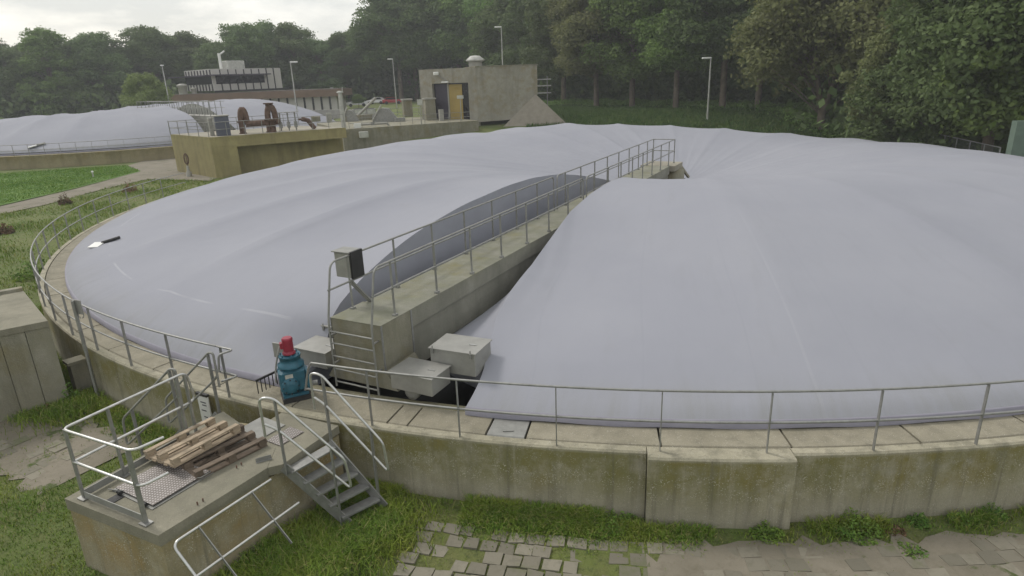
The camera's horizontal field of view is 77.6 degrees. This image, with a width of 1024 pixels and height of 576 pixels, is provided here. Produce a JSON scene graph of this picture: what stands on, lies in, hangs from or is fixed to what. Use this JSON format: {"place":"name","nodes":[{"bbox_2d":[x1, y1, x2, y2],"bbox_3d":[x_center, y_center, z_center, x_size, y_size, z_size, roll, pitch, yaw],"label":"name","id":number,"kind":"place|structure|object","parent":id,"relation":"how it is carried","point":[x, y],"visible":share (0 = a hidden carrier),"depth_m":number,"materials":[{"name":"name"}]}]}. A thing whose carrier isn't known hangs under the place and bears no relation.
{"place":"outdoors","nodes":[
{"label":"outdoors","id":0,"kind":"place"},
{"bbox_2d":[0,412,138,494],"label":"path","id":1,"kind":"structure","parent":0,"point":[63,469],"depth_m":12.90,"materials":[{"name":"concrete"}]},
{"bbox_2d":[0,165,139,204],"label":"lawn","id":2,"kind":"structure","parent":0,"point":[35,193],"depth_m":51.78,"materials":[{"name":"plant"}]},
{"bbox_2d":[0,158,214,212],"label":"path","id":3,"kind":"structure","parent":0,"point":[154,169],"depth_m":51.48,"materials":[{"name":"concrete"}]},
{"bbox_2d":[0,171,253,307],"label":"meadow grass","id":4,"kind":"structure","parent":0,"point":[86,207],"depth_m":38.56,"materials":[{"name":"plant"}]},
{"bbox_2d":[0,0,451,67],"label":"sky","id":5,"kind":"structure","parent":0,"point":[68,17],"materials":[{"name":"white"}]},
{"bbox_2d":[0,100,1023,575],"bbox_3d":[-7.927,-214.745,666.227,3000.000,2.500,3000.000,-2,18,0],"label":"ground","id":6,"kind":"structure","parent":0,"point":[594,566],"depth_m":10.59,"materials":[{"name":"plant"}]},
{"bbox_2d":[0,46,43,104],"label":"tree","id":7,"kind":"object","parent":6,"relation":"on","point":[10,73],"visible":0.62,"depth_m":128.13,"materials":[{"name":"green plant"}]},
{"bbox_2d":[11,259,46,281],"bbox_3d":[-19.062,-0.763,25.473,1.707,0.708,1.723,-2,18,0],"label":"weed","id":8,"kind":"object","parent":6,"relation":"on","point":[30,273],"visible":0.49,"depth_m":25.18,"materials":[{"name":"green plant"}]},
{"bbox_2d":[0,286,69,421],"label":"concrete chamber","id":9,"kind":"object","parent":6,"relation":"on","point":[31,374],"visible":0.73,"depth_m":14.33,"materials":[{"name":"concrete"}]},
{"bbox_2d":[14,25,92,114],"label":"tree","id":10,"kind":"object","parent":6,"relation":"on","point":[38,42],"visible":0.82,"depth_m":129.83,"materials":[{"name":"green plant"}]},
{"bbox_2d":[58,382,87,403],"bbox_3d":[-10.294,2.465,14.871,0.670,0.599,0.664,-2,18,0],"label":"weed","id":11,"kind":"object","parent":6,"relation":"on","point":[71,392],"visible":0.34,"depth_m":14.84,"materials":[{"name":"green plant"}]},
{"bbox_2d":[62,355,92,391],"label":"buttress","id":12,"kind":"structure","parent":6,"relation":"on","point":[78,370],"depth_m":15.29,"materials":[{"name":"grey concrete"}]},
{"bbox_2d":[45,39,109,89],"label":"tree","id":13,"kind":"object","parent":6,"relation":"on","point":[68,54],"visible":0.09,"depth_m":135.91,"materials":[{"name":"green plant"}]},
{"bbox_2d":[71,299,99,397],"bbox_3d":[-9.771,1.548,14.764,0.268,2.700,0.124,-2,18,0],"label":"panel post","id":14,"kind":"object","parent":6,"relation":"on","point":[77,308],"visible":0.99,"depth_m":14.55,"materials":[{"name":"metal"}]},
{"bbox_2d":[0,146,174,169],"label":"round tank","id":15,"kind":"object","parent":6,"relation":"on","point":[77,159],"visible":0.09,"depth_m":63.03,"materials":[{"name":"concrete"}]},
{"bbox_2d":[0,136,170,155],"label":"guardrail","id":16,"kind":"object","parent":15,"relation":"on","point":[82,147],"visible":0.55,"depth_m":62.62,"materials":[{"name":"metal"}]},
{"bbox_2d":[0,99,334,155],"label":"tank cover","id":17,"kind":"object","parent":15,"relation":"on","point":[126,124],"visible":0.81,"depth_m":68.19,"materials":[{"name":"fabric"}]},
{"bbox_2d":[136,101,224,128],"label":"scraper bridge","id":18,"kind":"structure","parent":15,"relation":"on","point":[204,117],"depth_m":72.32,"materials":[{"name":"metal"}]},
{"bbox_2d":[44,31,137,96],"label":"tree","id":19,"kind":"object","parent":6,"relation":"on","point":[90,54],"visible":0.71,"depth_m":135.66,"materials":[{"name":"green plant"}]},
{"bbox_2d":[118,71,174,106],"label":"tree","id":20,"kind":"object","parent":6,"relation":"on","point":[150,89],"visible":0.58,"depth_m":100.89,"materials":[{"name":"green plant"}]},
{"bbox_2d":[108,24,193,87],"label":"tree","id":21,"kind":"object","parent":6,"relation":"on","point":[146,43],"visible":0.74,"depth_m":143.31,"materials":[{"name":"green plant"}]},
{"bbox_2d":[122,352,220,455],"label":"steps","id":22,"kind":"structure","parent":6,"relation":"on","point":[173,393],"depth_m":11.43,"materials":[{"name":"metal"}]},
{"bbox_2d":[156,30,215,78],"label":"tree","id":23,"kind":"object","parent":6,"relation":"on","point":[192,41],"visible":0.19,"depth_m":149.90,"materials":[{"name":"green plant"}]},
{"bbox_2d":[195,391,211,420],"bbox_3d":[-5.996,2.708,12.592,0.320,1.405,0.060,7,21,26],"label":"notice board","id":24,"kind":"object","parent":6,"relation":"on","point":[204,405],"visible":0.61,"depth_m":12.44,"materials":[{"name":"white paint"}]},
{"bbox_2d":[65,412,343,575],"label":"service platform","id":25,"kind":"structure","parent":6,"relation":"on","point":[114,542],"depth_m":9.48,"materials":[{"name":"concrete"}]},
{"bbox_2d":[62,373,197,526],"bbox_3d":[-5.213,2.328,9.708,1.672,1.190,2.086,7,21,26],"label":"guardrail","id":26,"kind":"object","parent":25,"relation":"on","point":[123,473],"visible":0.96,"depth_m":9.32,"materials":[{"name":"metal"}]},
{"bbox_2d":[112,463,213,509],"bbox_3d":[-5.311,2.928,9.695,1.029,0.070,1.030,8,21,28],"label":"hatch","id":27,"kind":"object","parent":25,"relation":"on","point":[174,482],"visible":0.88,"depth_m":9.57,"materials":[{"name":"metal"}]},
{"bbox_2d":[180,424,267,479],"bbox_3d":[-4.745,2.642,10.367,0.807,0.142,1.218,12,23,36],"label":"pallet","id":28,"kind":"object","parent":25,"relation":"on","point":[218,453],"visible":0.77,"depth_m":10.28,"materials":[{"name":"brown wood"}]},
{"bbox_2d":[143,417,240,467],"bbox_3d":[-5.203,2.503,10.425,0.815,0.220,1.217,9,21,30],"label":"pallet","id":29,"kind":"object","parent":28,"relation":"on","point":[184,446],"visible":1,"depth_m":10.35,"materials":[{"name":"brown wood"}]},
{"bbox_2d":[174,478,299,575],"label":"loose railing","id":30,"kind":"object","parent":25,"relation":"attached to","point":[185,562],"visible":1,"depth_m":8.99,"materials":[{"name":"metal"}]},
{"bbox_2d":[237,417,284,445],"bbox_3d":[-4.461,2.483,11.043,0.620,0.014,0.800,9,21,30],"label":"floor plate","id":31,"kind":"object","parent":25,"relation":"on","point":[255,426],"visible":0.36,"depth_m":11.16,"materials":[{"name":"metal"}]},
{"bbox_2d":[267,427,303,445],"bbox_3d":[-3.860,2.524,10.854,0.340,0.014,0.500,9,21,30],"label":"floor plate","id":32,"kind":"object","parent":25,"relation":"on","point":[291,432],"visible":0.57,"depth_m":10.85,"materials":[{"name":"metal"}]},
{"bbox_2d":[0,65,418,118],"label":"undergrowth","id":33,"kind":"object","parent":6,"relation":"on","point":[104,100],"visible":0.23,"depth_m":135.99,"materials":[{"name":"green plant"}]},
{"bbox_2d":[190,41,254,92],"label":"tree","id":34,"kind":"object","parent":6,"relation":"on","point":[211,49],"visible":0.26,"depth_m":140.39,"materials":[{"name":"green plant"}]},
{"bbox_2d":[201,22,284,90],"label":"tree","id":35,"kind":"object","parent":6,"relation":"on","point":[243,41],"visible":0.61,"depth_m":141.43,"materials":[{"name":"green plant"}]},
{"bbox_2d":[171,126,346,178],"bbox_3d":[-21.869,-11.918,55.663,12.971,3.504,7.641,-13,21,-30],"label":"inlet chamber","id":36,"kind":"object","parent":6,"relation":"on","point":[235,153],"visible":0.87,"depth_m":53.20,"materials":[{"name":"yellow concrete"}]},
{"bbox_2d":[212,114,230,135],"bbox_3d":[-23.279,-13.070,51.202,1.120,1.600,0.920,-12,21,-28],"label":"cabinet","id":37,"kind":"object","parent":36,"relation":"on","point":[221,119],"visible":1,"depth_m":50.86,"materials":[{"name":"metal"}]},
{"bbox_2d":[168,113,298,134],"bbox_3d":[-24.755,-14.805,57.341,10.993,1.124,0.064,-13,21,-30],"label":"guardrail","id":38,"kind":"object","parent":36,"relation":"on","point":[283,120],"visible":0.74,"depth_m":56.09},
{"bbox_2d":[237,107,249,133],"bbox_3d":[-22.009,-13.760,52.306,1.103,2.123,0.663,-11,20,-24],"label":"pipe bend","id":39,"kind":"object","parent":36,"relation":"on","point":[242,113],"visible":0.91,"depth_m":52.09,"materials":[{"name":"metal"}]},
{"bbox_2d":[167,114,344,136],"bbox_3d":[-22.020,-13.365,52.662,14.895,1.150,5.826,-2,18,0],"label":"guardrail","id":40,"kind":"object","parent":36,"relation":"on","point":[244,127],"visible":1,"depth_m":52.29,"materials":[{"name":"metal"}]},
{"bbox_2d":[245,119,279,131],"bbox_3d":[-20.606,-13.417,52.836,2.689,1.040,0.956,-10,20,-22],"label":"cross pipe","id":41,"kind":"object","parent":36,"relation":"on","point":[254,123],"visible":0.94,"depth_m":52.70,"materials":[{"name":"metal"}]},
{"bbox_2d":[263,103,278,131],"bbox_3d":[-20.030,-14.201,53.065,0.788,2.342,1.263,13,24,39],"label":"pipe bend","id":42,"kind":"object","parent":36,"relation":"on","point":[270,108],"visible":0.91,"depth_m":52.75,"materials":[{"name":"metal"}]},
{"bbox_2d":[171,88,352,109],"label":"wing","id":43,"kind":"structure","parent":6,"relation":"on","point":[318,99],"depth_m":118.88,"materials":[{"name":"brown cladding"},{"name":"concrete"},{"name":"dark glass"}]},
{"bbox_2d":[167,51,282,91],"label":"office building","id":44,"kind":"structure","parent":43,"relation":"on","point":[230,76],"depth_m":124.36,"materials":[{"name":"white glass"}]},
{"bbox_2d":[244,19,293,90],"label":"tree","id":45,"kind":"object","parent":6,"relation":"on","point":[268,26],"visible":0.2,"depth_m":147.91,"materials":[{"name":"green plant"}]},
{"bbox_2d":[267,21,330,89],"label":"tree","id":46,"kind":"object","parent":6,"relation":"on","point":[288,38],"visible":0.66,"depth_m":146.50,"materials":[{"name":"green plant"}]},
{"bbox_2d":[290,38,348,101],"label":"tree","id":47,"kind":"object","parent":6,"relation":"on","point":[318,47],"visible":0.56,"depth_m":147.34,"materials":[{"name":"green plant"}]},
{"bbox_2d":[258,372,388,525],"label":"steps","id":48,"kind":"structure","parent":6,"relation":"on","point":[304,484],"depth_m":10.35,"materials":[{"name":"metal"}]},
{"bbox_2d":[312,109,344,118],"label":"channel wall","id":49,"kind":"structure","parent":6,"relation":"on","point":[334,112],"depth_m":95.01,"materials":[{"name":"concrete"}]},
{"bbox_2d":[321,31,368,100],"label":"tree","id":50,"kind":"object","parent":6,"relation":"on","point":[337,43],"visible":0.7,"depth_m":150.35,"materials":[{"name":"green plant"}]},
{"bbox_2d":[344,0,436,98],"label":"tree","id":51,"kind":"object","parent":6,"relation":"on","point":[359,34],"visible":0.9,"depth_m":139.98,"materials":[{"name":"green plant"}]},
{"bbox_2d":[317,117,478,150],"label":"grit channel","id":52,"kind":"object","parent":6,"relation":"on","point":[394,132],"visible":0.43,"depth_m":68.68,"materials":[{"name":"grey concrete"}]},
{"bbox_2d":[336,87,345,127],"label":"vent pole","id":53,"kind":"object","parent":52,"relation":"on","point":[340,98],"visible":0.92,"depth_m":66.62,"materials":[{"name":"metal"}]},
{"bbox_2d":[372,105,396,121],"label":"screen hood","id":54,"kind":"object","parent":52,"relation":"on","point":[379,114],"visible":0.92,"depth_m":74.64,"materials":[{"name":"metal"}]},
{"bbox_2d":[348,112,471,128],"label":"guardrail","id":55,"kind":"object","parent":52,"relation":"on","point":[387,121],"visible":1,"depth_m":68.11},
{"bbox_2d":[422,98,436,119],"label":"pillar","id":56,"kind":"structure","parent":52,"relation":"on","point":[429,106],"depth_m":74.48,"materials":[{"name":"grey concrete"}]},
{"bbox_2d":[367,0,432,100],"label":"tree","id":57,"kind":"object","parent":6,"relation":"on","point":[377,26],"visible":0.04,"depth_m":146.33,"materials":[{"name":"green plant"}]},
{"bbox_2d":[400,99,412,116],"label":"pillar","id":58,"kind":"structure","parent":6,"relation":"on","point":[407,108],"depth_m":82.79,"materials":[{"name":"grey concrete"}]},
{"bbox_2d":[388,0,464,71],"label":"tree","id":59,"kind":"object","parent":6,"relation":"on","point":[427,22],"visible":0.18,"depth_m":138.92,"materials":[{"name":"green plant"}]},
{"bbox_2d":[400,0,462,68],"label":"tree","id":60,"kind":"object","parent":6,"relation":"on","point":[433,53],"visible":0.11,"depth_m":139.77,"materials":[{"name":"green plant"}]},
{"bbox_2d":[420,1,476,67],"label":"tree","id":61,"kind":"object","parent":6,"relation":"on","point":[461,27],"visible":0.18,"depth_m":135.57,"materials":[{"name":"green plant"}]},
{"bbox_2d":[432,0,487,67],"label":"tree","id":62,"kind":"object","parent":6,"relation":"on","point":[458,51],"visible":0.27,"depth_m":134.45,"materials":[{"name":"green plant"}]},
{"bbox_2d":[419,64,537,125],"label":"bunker","id":63,"kind":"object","parent":6,"relation":"on","point":[497,92],"visible":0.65,"depth_m":73.82,"materials":[{"name":"concrete"}]},
{"bbox_2d":[449,84,463,118],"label":"door","id":64,"kind":"structure","parent":63,"relation":"in","point":[454,89],"depth_m":74.71,"materials":[{"name":"wood"}]},
{"bbox_2d":[466,55,484,66],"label":"roof vent","id":65,"kind":"object","parent":63,"relation":"on","point":[475,60],"visible":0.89,"depth_m":74.22,"materials":[{"name":"metal"}]},
{"bbox_2d":[458,0,499,59],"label":"tree","id":66,"kind":"object","parent":6,"relation":"on","point":[471,7],"visible":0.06,"depth_m":128.14,"materials":[{"name":"green plant"}]},
{"bbox_2d":[465,0,549,77],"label":"tree","id":67,"kind":"object","parent":6,"relation":"on","point":[492,18],"visible":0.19,"depth_m":116.47,"materials":[{"name":"green plant"}]},
{"bbox_2d":[3,304,1023,575],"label":"tall grass","id":68,"kind":"structure","parent":6,"relation":"on","point":[323,540],"depth_m":10.15,"materials":[{"name":"plant"}]},
{"bbox_2d":[487,0,560,96],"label":"tree","id":69,"kind":"object","parent":6,"relation":"on","point":[511,55],"visible":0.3,"depth_m":108.43,"materials":[{"name":"green plant"}]},
{"bbox_2d":[38,200,1023,528],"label":"round tank","id":70,"kind":"object","parent":6,"relation":"on","point":[728,478],"visible":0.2,"depth_m":10.34,"materials":[{"name":"concrete"}]},
{"bbox_2d":[30,173,236,397],"bbox_3d":[-14.215,-1.781,23.356,4.978,1.129,29.599,-11,20,-26],"label":"guardrail","id":71,"kind":"object","parent":70,"relation":"on","point":[38,279],"visible":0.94,"depth_m":15.21,"materials":[{"name":"metal"}]},
{"bbox_2d":[275,336,317,404],"bbox_3d":[-4.119,1.490,12.050,0.751,1.215,0.516,-10,20,-24],"label":"drive unit","id":72,"kind":"object","parent":70,"relation":"on","point":[290,370],"visible":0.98,"depth_m":11.90,"materials":[{"name":"teal paint"}]},
{"bbox_2d":[255,371,277,393],"bbox_3d":[-4.718,1.805,12.399,0.031,0.290,0.579,9,22,31],"label":"comb","id":73,"kind":"object","parent":72,"relation":"attached to","point":[264,376],"visible":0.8,"depth_m":12.31,"materials":[{"name":"metal"}]},
{"bbox_2d":[293,335,335,368],"bbox_3d":[-3.882,1.304,12.976,0.850,0.377,0.670,7,21,26],"label":"metal box","id":74,"kind":"object","parent":70,"relation":"on","point":[316,348],"visible":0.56,"depth_m":12.74,"materials":[{"name":"metal"}]},
{"bbox_2d":[388,357,450,399],"bbox_3d":[-1.710,1.764,11.969,0.970,0.607,0.670,7,21,26],"label":"metal box","id":75,"kind":"object","parent":70,"relation":"on","point":[413,388],"visible":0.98,"depth_m":11.78,"materials":[{"name":"metal"}]},
{"bbox_2d":[319,178,684,405],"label":"water","id":76,"kind":"structure","parent":70,"relation":"in","point":[446,394],"depth_m":14.26,"materials":[{"name":"grey liquid"}]},
{"bbox_2d":[327,139,689,395],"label":"scraper bridge","id":77,"kind":"structure","parent":70,"relation":"on","point":[417,315],"depth_m":13.98,"materials":[{"name":"concrete"}]},
{"bbox_2d":[331,246,370,301],"bbox_3d":[-3.205,-0.215,12.798,0.519,1.176,0.473,7,21,26],"label":"switch box","id":78,"kind":"object","parent":77,"relation":"attached to","point":[356,263],"visible":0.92,"depth_m":12.57,"materials":[{"name":"metal"}]},
{"bbox_2d":[65,123,1023,428],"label":"tank cover","id":79,"kind":"object","parent":70,"relation":"on","point":[759,261],"visible":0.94,"depth_m":15.28,"materials":[{"name":"fabric"}]},
{"bbox_2d":[428,333,491,376],"bbox_3d":[-0.986,1.265,12.260,1.000,0.540,0.770,6,20,22],"label":"metal box","id":80,"kind":"object","parent":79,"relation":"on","point":[465,355],"visible":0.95,"depth_m":12.02,"materials":[{"name":"metal"}]},
{"bbox_2d":[304,362,1023,453],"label":"guardrail","id":81,"kind":"object","parent":70,"relation":"on","point":[982,414],"visible":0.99,"depth_m":9.79,"materials":[{"name":"metal"}]},
{"bbox_2d":[503,94,564,126],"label":"spoil slope","id":82,"kind":"structure","parent":6,"relation":"on","point":[535,108],"depth_m":73.64,"materials":[{"name":"concrete"}]},
{"bbox_2d":[516,0,601,104],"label":"tree","id":83,"kind":"object","parent":6,"relation":"on","point":[544,52],"visible":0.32,"depth_m":98.46,"materials":[{"name":"green plant"}]},
{"bbox_2d":[543,0,640,105],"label":"tree","id":84,"kind":"object","parent":6,"relation":"on","point":[575,29],"visible":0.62,"depth_m":87.80,"materials":[{"name":"green plant"}]},
{"bbox_2d":[604,508,637,536],"bbox_3d":[1.686,3.705,10.280,0.725,0.268,0.750,-2,18,0],"label":"weed","id":85,"kind":"object","parent":6,"relation":"on","point":[628,515],"visible":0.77,"depth_m":10.28,"materials":[{"name":"green plant"}]},
{"bbox_2d":[574,0,681,105],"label":"tree","id":86,"kind":"object","parent":6,"relation":"on","point":[618,62],"visible":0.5,"depth_m":83.48,"materials":[{"name":"green plant"}]},
{"bbox_2d":[627,0,728,107],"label":"tree","id":87,"kind":"object","parent":6,"relation":"on","point":[659,53],"visible":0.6,"depth_m":77.08,"materials":[{"name":"green plant"}]},
{"bbox_2d":[356,59,1010,153],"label":"undergrowth","id":88,"kind":"object","parent":6,"relation":"on","point":[693,84],"visible":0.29,"depth_m":86.31,"materials":[{"name":"green plant"}]},
{"bbox_2d":[541,97,849,137],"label":"undergrowth","id":89,"kind":"object","parent":6,"relation":"on","point":[668,102],"visible":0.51,"depth_m":77.54,"materials":[{"name":"green plant"}]},
{"bbox_2d":[653,0,774,107],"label":"tree","id":90,"kind":"object","parent":6,"relation":"on","point":[705,29],"visible":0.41,"depth_m":73.01,"materials":[{"name":"green plant"}]},
{"bbox_2d":[700,0,766,107],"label":"tree","id":91,"kind":"object","parent":6,"relation":"on","point":[748,8],"visible":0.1,"depth_m":73.55,"materials":[{"name":"green plant"}]},
{"bbox_2d":[748,519,785,544],"bbox_3d":[3.975,3.740,9.921,0.564,0.270,0.560,-2,18,0],"label":"weed","id":92,"kind":"object","parent":6,"relation":"on","point":[765,530],"visible":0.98,"depth_m":9.87,"materials":[{"name":"green plant"}]},
{"bbox_2d":[719,0,919,129],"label":"tree","id":93,"kind":"object","parent":6,"relation":"on","point":[793,37],"visible":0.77,"depth_m":58.37,"materials":[{"name":"green plant"}]},
{"bbox_2d":[831,506,884,545],"bbox_3d":[5.371,3.623,9.897,0.772,0.414,0.766,-2,18,0],"label":"weed","id":94,"kind":"object","parent":6,"relation":"on","point":[851,526],"visible":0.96,"depth_m":9.80,"materials":[{"name":"green plant"}]},
{"bbox_2d":[835,25,910,124],"bbox_3d":[28.945,-14.563,49.277,7.456,11.100,7.013,7,20,24],"label":"tree","id":95,"kind":"object","parent":6,"relation":"on","point":[881,47],"visible":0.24,"depth_m":48.27,"materials":[{"name":"green plant"}]},
{"bbox_2d":[883,524,907,536],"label":"weed","id":96,"kind":"object","parent":6,"relation":"on","point":[899,529],"visible":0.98,"depth_m":9.89,"materials":[{"name":"green plant"}]},
{"bbox_2d":[897,120,934,142],"bbox_3d":[30.479,-11.120,47.163,3.710,3.303,3.944,-9,20,-21],"label":"tree","id":97,"kind":"object","parent":6,"relation":"on","point":[909,136],"visible":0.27,"depth_m":46.66,"materials":[{"name":"green plant"}]},
{"bbox_2d":[906,512,931,529],"bbox_3d":[6.413,3.642,10.035,0.357,0.215,0.361,-2,18,0],"label":"weed","id":98,"kind":"object","parent":6,"relation":"on","point":[924,524],"visible":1,"depth_m":10.03,"materials":[{"name":"green plant"}]},
{"bbox_2d":[839,0,1008,151],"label":"tree","id":99,"kind":"object","parent":6,"relation":"on","point":[906,112],"visible":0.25,"depth_m":45.91,"materials":[{"name":"green plant"}]},
{"bbox_2d":[885,0,1023,151],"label":"tree","id":100,"kind":"object","parent":6,"relation":"on","point":[946,29],"visible":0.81,"depth_m":37.01,"materials":[{"name":"green plant"}]},
{"bbox_2d":[922,133,1000,152],"bbox_3d":[28.829,-8.692,41.523,0.067,2.150,10.928,2,19,11],"label":"wire fence","id":101,"kind":"object","parent":6,"relation":"on","point":[993,147],"visible":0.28,"depth_m":39.69,"materials":[{"name":"metal"}]},
{"bbox_2d":[928,2,1023,137],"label":"tree","id":102,"kind":"object","parent":6,"relation":"on","point":[979,123],"visible":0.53,"depth_m":36.79,"materials":[{"name":"green plant"}]},
{"bbox_2d":[961,0,1023,123],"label":"tree","id":103,"kind":"object","parent":6,"relation":"on","point":[1005,25],"visible":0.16,"depth_m":35.61,"materials":[{"name":"green plant"}]},
{"bbox_2d":[980,503,1009,521],"bbox_3d":[7.667,3.502,10.154,0.435,0.313,0.425,-2,18,0],"label":"weed","id":104,"kind":"object","parent":6,"relation":"on","point":[1002,515],"visible":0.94,"depth_m":10.12,"materials":[{"name":"green plant"}]},
{"bbox_2d":[1005,120,1023,156],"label":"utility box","id":105,"kind":"object","parent":6,"relation":"on","point":[1015,145],"visible":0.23,"depth_m":33.84,"materials":[{"name":"green"}]},
{"bbox_2d":[0,421,1023,575],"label":"paving","id":106,"kind":"structure","parent":0,"point":[988,555],"depth_m":9.54,"materials":[{"name":"stone"}]},
{"bbox_2d":[526,104,849,137],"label":"bank grass","id":107,"kind":"structure","parent":0,"point":[594,114],"depth_m":72.59,"materials":[{"name":"plant"}]},
{"bbox_2d":[644,530,1023,575],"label":"path","id":108,"kind":"structure","parent":0,"point":[721,557],"depth_m":9.44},
{"bbox_2d":[897,541,929,559],"bbox_3d":[5.962,3.889,9.482,0.431,0.134,0.436,-2,18,0],"label":"weed","id":109,"kind":"object","parent":108,"relation":"on","point":[913,550],"visible":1,"depth_m":9.45,"materials":[{"name":"green plant"}]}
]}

